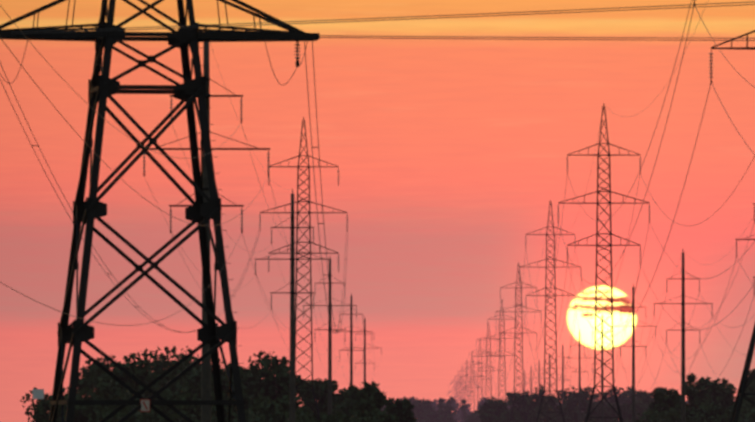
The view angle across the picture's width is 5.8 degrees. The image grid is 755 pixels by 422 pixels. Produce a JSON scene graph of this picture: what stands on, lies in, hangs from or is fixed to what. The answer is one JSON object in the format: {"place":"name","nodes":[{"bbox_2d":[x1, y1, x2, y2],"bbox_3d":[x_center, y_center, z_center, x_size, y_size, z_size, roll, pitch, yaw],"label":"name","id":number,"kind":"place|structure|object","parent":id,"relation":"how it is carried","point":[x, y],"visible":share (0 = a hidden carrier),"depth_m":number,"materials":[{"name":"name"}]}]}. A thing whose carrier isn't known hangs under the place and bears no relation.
{"place":"outdoors","nodes":[
{"label":"outdoors","id":0,"kind":"place"},
{"bbox_2d":[32,389,43,398],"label":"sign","id":1,"kind":"object","parent":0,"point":[37,393],"visible":1,"depth_m":376.43,"materials":[{"name":"blue"}]},
{"bbox_2d":[0,0,754,421],"label":"sky","id":2,"kind":"structure","parent":0,"point":[448,153],"materials":[{"name":"orange"}]},
{"label":"field","id":3,"kind":"structure","parent":0,"visible":0},
{"bbox_2d":[0,0,319,421],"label":"angle tower","id":4,"kind":"structure","parent":3,"relation":"on","point":[88,211],"depth_m":377.83,"materials":[{"name":"metal"}]},
{"bbox_2d":[140,399,149,411],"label":"warning sign","id":5,"kind":"object","parent":4,"relation":"attached to","point":[145,405],"visible":0.93,"depth_m":374.67,"materials":[{"name":"grey metal"}]},
{"bbox_2d":[143,42,269,421],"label":"pole tower","id":6,"kind":"structure","parent":3,"relation":"on","point":[206,385],"depth_m":406.34,"materials":[{"name":"metal"}]},
{"bbox_2d":[20,346,416,421],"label":"trees","id":7,"kind":"object","parent":3,"relation":"on","point":[266,398],"visible":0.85,"depth_m":966.87,"materials":[{"name":"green plant"}]},
{"bbox_2d":[254,189,329,421],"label":"pole tower","id":8,"kind":"structure","parent":3,"relation":"on","point":[292,227],"depth_m":683.27,"materials":[{"name":"metal"}]},
{"bbox_2d":[259,117,347,419],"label":"lattice tower","id":9,"kind":"structure","parent":3,"relation":"on","point":[310,281],"depth_m":939.21,"materials":[{"name":"metal"}]},
{"bbox_2d":[303,259,356,414],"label":"pole tower","id":10,"kind":"structure","parent":3,"relation":"on","point":[329,329],"depth_m":959.19,"materials":[{"name":"metal"}]},
{"bbox_2d":[332,293,371,384],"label":"pole tower","id":11,"kind":"structure","parent":3,"relation":"on","point":[351,331],"depth_m":1239.18,"materials":[{"name":"metal"}]},
{"bbox_2d":[355,319,381,387],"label":"pole tower","id":12,"kind":"structure","parent":3,"relation":"on","point":[364,329],"depth_m":1519.24,"materials":[{"name":"metal"}]},
{"bbox_2d":[381,396,518,421],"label":"trees","id":13,"kind":"object","parent":3,"relation":"on","point":[422,410],"visible":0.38,"depth_m":2492.14,"materials":[{"name":"plant"}]},
{"bbox_2d":[452,367,469,405],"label":"lattice tower","id":14,"kind":"structure","parent":3,"relation":"on","point":[460,384],"depth_m":4247.40,"materials":[{"name":"metal"}]},
{"bbox_2d":[456,363,476,408],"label":"lattice tower","id":15,"kind":"structure","parent":3,"relation":"on","point":[466,382],"depth_m":3847.60,"materials":[{"name":"metal"}]},
{"bbox_2d":[460,351,483,411],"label":"lattice tower","id":16,"kind":"structure","parent":3,"relation":"on","point":[470,376],"depth_m":3447.46,"materials":[{"name":"metal"}]},
{"bbox_2d":[466,339,493,409],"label":"lattice tower","id":17,"kind":"structure","parent":3,"relation":"on","point":[480,350],"depth_m":3047.55,"materials":[{"name":"metal"}]},
{"bbox_2d":[473,322,503,399],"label":"lattice tower","id":18,"kind":"structure","parent":3,"relation":"on","point":[488,358],"depth_m":2647.77,"materials":[{"name":"metal"}]},
{"bbox_2d":[483,300,520,399],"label":"lattice tower","id":19,"kind":"structure","parent":3,"relation":"on","point":[504,338],"depth_m":2247.89,"materials":[{"name":"metal"}]},
{"bbox_2d":[495,262,541,421],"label":"lattice tower","id":20,"kind":"structure","parent":3,"relation":"on","point":[519,344],"depth_m":1797.77,"materials":[{"name":"metal"}]},
{"bbox_2d":[528,366,536,396],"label":"pole tower","id":21,"kind":"structure","parent":3,"relation":"on","point":[531,381],"depth_m":2723.22,"materials":[{"name":"metal"}]},
{"bbox_2d":[533,361,543,392],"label":"pole tower","id":22,"kind":"structure","parent":3,"relation":"on","point":[539,376],"depth_m":2458.95,"materials":[{"name":"metal"}]},
{"bbox_2d":[541,354,552,394],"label":"pole tower","id":23,"kind":"structure","parent":3,"relation":"on","point":[549,377],"depth_m":2194.66,"materials":[{"name":"metal"}]},
{"bbox_2d":[519,200,581,421],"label":"lattice tower","id":24,"kind":"structure","parent":3,"relation":"on","point":[553,295],"depth_m":1328.05,"materials":[{"name":"metal"}]},
{"bbox_2d":[381,397,735,421],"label":"trees","id":25,"kind":"object","parent":3,"relation":"on","point":[459,412],"visible":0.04,"depth_m":3396.59,"materials":[{"name":"black plant"}]},
{"bbox_2d":[553,345,570,406],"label":"pole tower","id":26,"kind":"structure","parent":3,"relation":"on","point":[562,376],"depth_m":1930.39,"materials":[{"name":"metal"}]},
{"bbox_2d":[477,384,654,421],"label":"trees","id":27,"kind":"object","parent":3,"relation":"on","point":[496,410],"visible":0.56,"depth_m":1922.89,"materials":[{"name":"black plant"}]},
{"bbox_2d":[564,329,588,421],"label":"pole tower","id":28,"kind":"structure","parent":3,"relation":"on","point":[579,409],"depth_m":1666.04,"materials":[{"name":"metal"}]},
{"bbox_2d":[584,315,619,421],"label":"pole tower","id":29,"kind":"structure","parent":3,"relation":"on","point":[602,393],"depth_m":1401.85,"materials":[{"name":"metal"}]},
{"bbox_2d":[557,103,650,421],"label":"lattice tower","id":30,"kind":"structure","parent":3,"relation":"on","point":[611,312],"depth_m":898.24,"materials":[{"name":"metal"}]},
{"bbox_2d":[611,285,655,421],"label":"pole tower","id":31,"kind":"structure","parent":3,"relation":"on","point":[633,346],"depth_m":1137.63,"materials":[{"name":"metal"}]},
{"bbox_2d":[653,252,712,421],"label":"pole tower","id":32,"kind":"structure","parent":3,"relation":"on","point":[683,405],"depth_m":873.42,"materials":[{"name":"metal"}]},
{"bbox_2d":[635,369,754,421],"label":"trees","id":33,"kind":"object","parent":3,"relation":"on","point":[714,402],"visible":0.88,"depth_m":1150.59,"materials":[{"name":"black plant"}]},
{"bbox_2d":[694,0,754,421],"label":"lattice tower","id":34,"kind":"structure","parent":3,"relation":"on","point":[742,388],"depth_m":488.49,"materials":[{"name":"metal"}]},
{"bbox_2d":[0,0,754,410],"bbox_3d":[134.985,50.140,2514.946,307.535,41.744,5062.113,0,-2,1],"label":"conductors","id":35,"kind":"object","parent":34,"relation":"attached to","point":[704,6],"visible":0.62,"depth_m":439.66,"materials":[{"name":"grey metal"}]},
{"bbox_2d":[735,203,754,294],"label":"pole tower","id":36,"kind":"structure","parent":3,"relation":"on","point":[748,239],"depth_m":609.41,"materials":[{"name":"metal"}]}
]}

